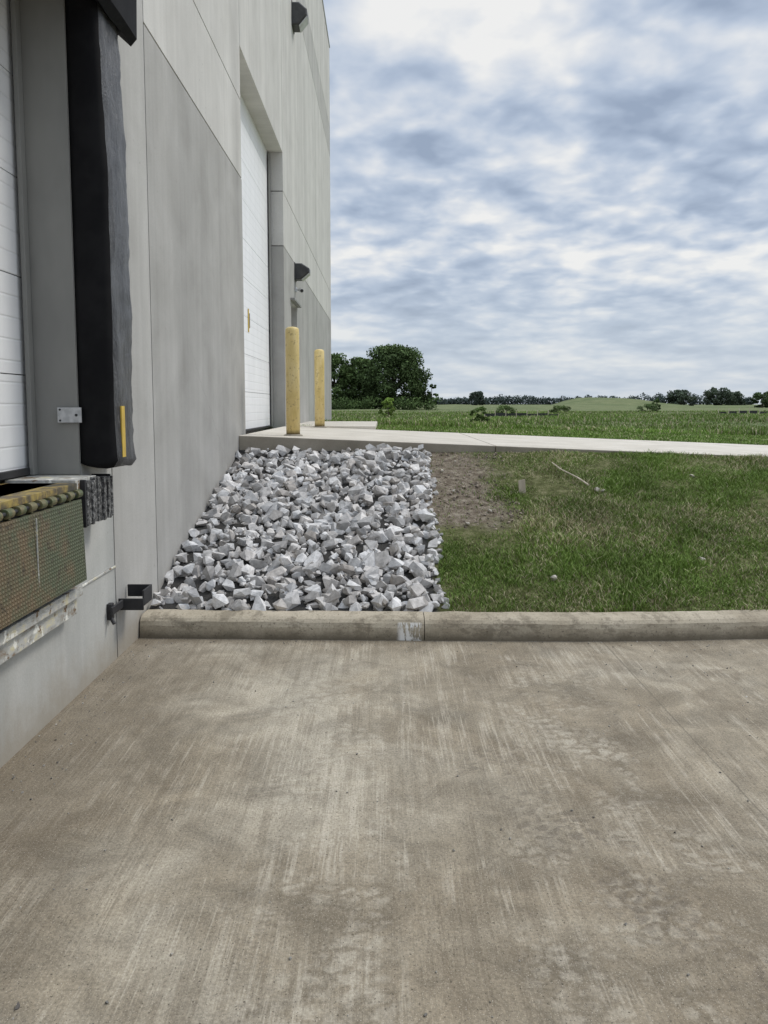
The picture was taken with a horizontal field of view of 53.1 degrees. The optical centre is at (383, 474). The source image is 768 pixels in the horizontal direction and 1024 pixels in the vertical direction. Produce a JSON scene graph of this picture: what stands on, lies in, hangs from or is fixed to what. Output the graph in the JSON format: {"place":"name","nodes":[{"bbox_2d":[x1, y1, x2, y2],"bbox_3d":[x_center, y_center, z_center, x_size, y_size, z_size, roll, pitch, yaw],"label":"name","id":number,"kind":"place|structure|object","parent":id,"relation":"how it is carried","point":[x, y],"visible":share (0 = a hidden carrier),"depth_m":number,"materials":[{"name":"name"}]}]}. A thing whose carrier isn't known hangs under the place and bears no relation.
{"place":"outdoors","nodes":[
{"label":"outdoors","id":0,"kind":"place"},
{"bbox_2d":[0,637,767,1023],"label":"pavement","id":1,"kind":"structure","parent":0,"point":[384,905],"depth_m":2.86,"materials":[{"name":"concrete"}]},
{"bbox_2d":[4,640,761,1023],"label":"gravel debris","id":2,"kind":"object","parent":1,"relation":"on","point":[346,792],"visible":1,"depth_m":3.54,"materials":[{"name":"stone"}]},
{"bbox_2d":[149,397,767,611],"bbox_3d":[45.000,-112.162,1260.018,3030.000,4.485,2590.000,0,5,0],"label":"ground","id":3,"kind":"structure","parent":0,"point":[600,404],"depth_m":7.19,"materials":[{"name":"green plant"}]},
{"bbox_2d":[0,6,270,483],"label":"building body","id":4,"kind":"structure","parent":3,"relation":"on","point":[3,481],"depth_m":12.24,"materials":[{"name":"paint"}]},
{"bbox_2d":[0,0,331,767],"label":"wall panels","id":5,"kind":"object","parent":3,"relation":"on","point":[186,242],"visible":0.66,"depth_m":6.76,"materials":[{"name":"grey concrete"}]},
{"bbox_2d":[0,0,28,471],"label":"dock door","id":6,"kind":"structure","parent":5,"relation":"attached to","point":[14,453],"depth_m":4.08,"materials":[{"name":"white metal"}]},
{"bbox_2d":[20,0,80,473],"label":"dock jamb lining","id":7,"kind":"object","parent":5,"relation":"attached to","point":[44,66],"visible":1,"depth_m":4.19,"materials":[{"name":"grey paint"}]},
{"bbox_2d":[0,475,115,664],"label":"dock leveler","id":8,"kind":"object","parent":5,"relation":"attached to","point":[43,574],"visible":1,"depth_m":3.54,"materials":[{"name":"painted metal"},{"name":"woven fabric mesh"},{"name":"black rubber"}]},
{"bbox_2d":[57,407,81,422],"bbox_3d":[-1.738,-0.326,4.251,0.133,0.084,0.014,0,5,0],"label":"latch plate","id":9,"kind":"object","parent":5,"relation":"attached to","point":[69,414],"visible":1,"depth_m":4.25,"materials":[{"name":"metal"}]},
{"bbox_2d":[71,474,113,527],"bbox_3d":[-1.632,0.141,4.272,0.126,0.256,0.386,0,5,0],"label":"dock bumper","id":10,"kind":"object","parent":5,"relation":"attached to","point":[96,498],"visible":0.6,"depth_m":4.24,"materials":[{"name":"rubber"}]},
{"bbox_2d":[65,0,136,468],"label":"dock seal","id":11,"kind":"object","parent":5,"relation":"attached to","point":[100,224],"visible":1,"depth_m":4.24,"materials":[{"name":"black fabric"}]},
{"bbox_2d":[107,584,151,624],"bbox_3d":[-1.613,0.825,4.888,0.171,0.165,0.392,0,5,0],"label":"wheel chock bracket","id":12,"kind":"object","parent":5,"relation":"attached to","point":[144,591],"visible":1,"depth_m":4.89,"materials":[{"name":"black metal"}]},
{"bbox_2d":[0,0,273,479],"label":"door hardware","id":13,"kind":"object","parent":5,"relation":"attached to","point":[32,469],"depth_m":4.16,"materials":[{"name":"grey paint"}]},
{"bbox_2d":[143,23,314,295],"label":"panel joints","id":14,"kind":"object","parent":5,"relation":"attached to","point":[226,155],"visible":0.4,"depth_m":8.35,"materials":[{"name":"grey"}]},
{"bbox_2d":[240,94,270,428],"bbox_3d":[-1.993,-2.981,11.161,0.080,4.630,3.820,0,5,0],"label":"drive in door","id":15,"kind":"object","parent":5,"relation":"attached to","point":[254,176],"visible":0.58,"depth_m":11.69,"materials":[{"name":"white metal"}]},
{"bbox_2d":[290,298,301,307],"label":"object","id":16,"kind":"structure","parent":5,"relation":"attached to","point":[295,302],"depth_m":14.44,"materials":[{"name":"grey paint"}]},
{"bbox_2d":[295,287,303,292],"bbox_3d":[-1.611,-3.510,14.687,0.177,0.118,0.221,0,5,0],"label":"security camera","id":17,"kind":"object","parent":5,"relation":"attached to","point":[301,290],"visible":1,"depth_m":14.63,"materials":[{"name":"white plastic"}]},
{"bbox_2d":[291,0,308,33],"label":"wall light","id":18,"kind":"object","parent":5,"relation":"attached to","point":[299,14],"visible":1,"depth_m":14.15,"materials":[{"name":"black metal"}]},
{"bbox_2d":[294,262,309,281],"bbox_3d":[-1.556,-3.863,14.717,0.287,0.330,0.281,0,5,0],"label":"wall light","id":19,"kind":"object","parent":5,"relation":"attached to","point":[301,272],"visible":1,"depth_m":14.59,"materials":[{"name":"black metal"}]},
{"bbox_2d":[322,0,329,47],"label":"roof coping","id":20,"kind":"object","parent":5,"relation":"on","point":[326,23],"visible":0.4,"depth_m":22.48,"materials":[{"name":"metal"}]},
{"bbox_2d":[150,443,449,611],"bbox_3d":[-0.586,0.353,7.245,2.289,1.127,3.689,0,5,0],"label":"gravel bed","id":21,"kind":"object","parent":3,"relation":"on","point":[351,518],"visible":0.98,"depth_m":6.63,"materials":[{"name":"stone"}]},
{"bbox_2d":[331,353,356,408],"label":"oak tree","id":22,"kind":"object","parent":3,"relation":"on","point":[337,361],"visible":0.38,"depth_m":138.39,"materials":[{"name":"green plant"}]},
{"bbox_2d":[335,356,382,408],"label":"oak tree","id":23,"kind":"object","parent":3,"relation":"on","point":[354,362],"visible":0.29,"depth_m":140.38,"materials":[{"name":"green plant"}]},
{"bbox_2d":[331,395,440,409],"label":"hedgerow undergrowth","id":24,"kind":"object","parent":3,"relation":"on","point":[400,403],"visible":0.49,"depth_m":131.14,"materials":[{"name":"green plant"}]},
{"bbox_2d":[378,397,395,416],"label":"shrub","id":25,"kind":"object","parent":3,"relation":"on","point":[388,400],"visible":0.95,"depth_m":44.84,"materials":[{"name":"green plant"}]},
{"bbox_2d":[353,343,432,409],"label":"oak tree","id":26,"kind":"object","parent":3,"relation":"on","point":[394,368],"visible":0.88,"depth_m":135.56,"materials":[{"name":"green plant"}]},
{"bbox_2d":[418,394,432,408],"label":"tree","id":27,"kind":"object","parent":3,"relation":"on","point":[426,396],"visible":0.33,"depth_m":139.56,"materials":[{"name":"green plant"}]},
{"bbox_2d":[426,384,438,408],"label":"tree","id":28,"kind":"object","parent":3,"relation":"on","point":[430,392],"visible":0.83,"depth_m":137.08,"materials":[{"name":"green plant"}]},
{"bbox_2d":[140,609,767,641],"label":"kerb","id":29,"kind":"structure","parent":3,"relation":"on","point":[471,626],"depth_m":5.29,"materials":[{"name":"concrete"}]},
{"bbox_2d":[469,391,485,404],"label":"oak tree","id":30,"kind":"object","parent":3,"relation":"on","point":[478,395],"visible":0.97,"depth_m":494.65,"materials":[{"name":"green plant"}]},
{"bbox_2d":[470,406,489,421],"bbox_3d":[3.378,-1.958,27.438,0.685,0.957,0.769,3,6,31],"label":"shrub","id":31,"kind":"object","parent":3,"relation":"on","point":[478,417],"visible":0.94,"depth_m":27.36,"materials":[{"name":"green plant"}]},
{"bbox_2d":[496,405,516,412],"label":"shrub","id":32,"kind":"object","parent":3,"relation":"on","point":[505,407],"visible":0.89,"depth_m":59.47,"materials":[{"name":"green plant"}]},
{"bbox_2d":[518,479,525,493],"bbox_3d":[1.391,0.145,7.755,0.077,0.194,0.064,0,5,0],"label":"wooden stake","id":33,"kind":"object","parent":3,"relation":"on","point":[521,485],"visible":0.56,"depth_m":7.73,"materials":[{"name":"brown wood"}]},
{"bbox_2d":[300,424,767,444],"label":"lawn","id":34,"kind":"structure","parent":3,"relation":"on","point":[646,435],"depth_m":16.07,"materials":[{"name":"green plant"}]},
{"bbox_2d":[549,405,570,412],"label":"shrub","id":35,"kind":"object","parent":3,"relation":"on","point":[555,408],"visible":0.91,"depth_m":69.60,"materials":[{"name":"green plant"}]},
{"bbox_2d":[430,453,705,580],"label":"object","id":36,"kind":"object","parent":3,"relation":"on","point":[553,577],"visible":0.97,"depth_m":7.67,"materials":[{"name":"stone"}]},
{"bbox_2d":[428,392,763,404],"bbox_3d":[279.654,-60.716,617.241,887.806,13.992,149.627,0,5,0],"label":"distant tree line","id":37,"kind":"object","parent":3,"relation":"on","point":[505,400],"visible":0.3,"depth_m":662.69,"materials":[{"name":"green plant"}]},
{"bbox_2d":[430,448,767,611],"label":"grass","id":38,"kind":"structure","parent":3,"relation":"on","point":[665,461],"depth_m":6.66,"materials":[{"name":"green plant"}]},
{"bbox_2d":[552,462,588,485],"bbox_3d":[1.963,-0.007,8.154,0.041,0.193,0.729,-2,5,-19],"label":"fallen stick","id":39,"kind":"object","parent":38,"relation":"on","point":[571,474],"visible":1,"depth_m":8.10,"materials":[{"name":"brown wood"}]},
{"bbox_2d":[484,408,767,416],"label":"silt fence","id":40,"kind":"object","parent":3,"relation":"on","point":[544,414],"visible":0.58,"depth_m":45.87,"materials":[{"name":"black fabric"}]},
{"bbox_2d":[637,403,658,411],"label":"shrub","id":41,"kind":"object","parent":3,"relation":"on","point":[651,407],"visible":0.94,"depth_m":84.17,"materials":[{"name":"green plant"}]},
{"bbox_2d":[652,398,660,409],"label":"tree","id":42,"kind":"object","parent":3,"relation":"on","point":[657,400],"visible":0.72,"depth_m":99.62,"materials":[{"name":"green plant"}]},
{"bbox_2d":[664,389,696,405],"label":"oak tree","id":43,"kind":"object","parent":3,"relation":"on","point":[683,397],"visible":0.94,"depth_m":346.71,"materials":[{"name":"green plant"}]},
{"bbox_2d":[700,387,736,404],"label":"oak tree","id":44,"kind":"object","parent":3,"relation":"on","point":[713,393],"visible":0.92,"depth_m":341.35,"materials":[{"name":"green plant"}]},
{"bbox_2d":[726,391,745,404],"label":"oak tree","id":45,"kind":"object","parent":3,"relation":"on","point":[737,394],"visible":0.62,"depth_m":348.52,"materials":[{"name":"green plant"}]},
{"bbox_2d":[750,391,767,407],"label":"oak tree","id":46,"kind":"object","parent":3,"relation":"on","point":[763,397],"visible":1,"depth_m":198.94,"materials":[{"name":"green plant"}]},
{"bbox_2d":[239,421,767,456],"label":"driveway","id":47,"kind":"structure","parent":0,"point":[341,435],"depth_m":9.90,"materials":[{"name":"concrete"}]},
{"bbox_2d":[284,327,302,435],"bbox_3d":[-1.120,-1.111,9.439,0.240,1.378,0.240,0,5,0],"label":"bollard","id":48,"kind":"object","parent":47,"relation":"on","point":[292,382],"visible":0.89,"depth_m":9.37,"materials":[{"name":"metal"}]},
{"bbox_2d":[314,349,326,427],"bbox_3d":[-1.100,-1.436,13.124,0.240,1.378,0.240,0,5,0],"label":"bollard","id":49,"kind":"object","parent":47,"relation":"on","point":[319,388],"visible":0.91,"depth_m":13.06,"materials":[{"name":"concrete"}]},
{"bbox_2d":[323,0,767,403],"label":"sky","id":50,"kind":"structure","parent":0,"point":[555,199],"materials":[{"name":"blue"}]},
{"bbox_2d":[325,410,767,435],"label":"meadow grass","id":51,"kind":"structure","parent":0,"point":[520,421],"depth_m":30.87,"materials":[{"name":"green plant"}]}
]}

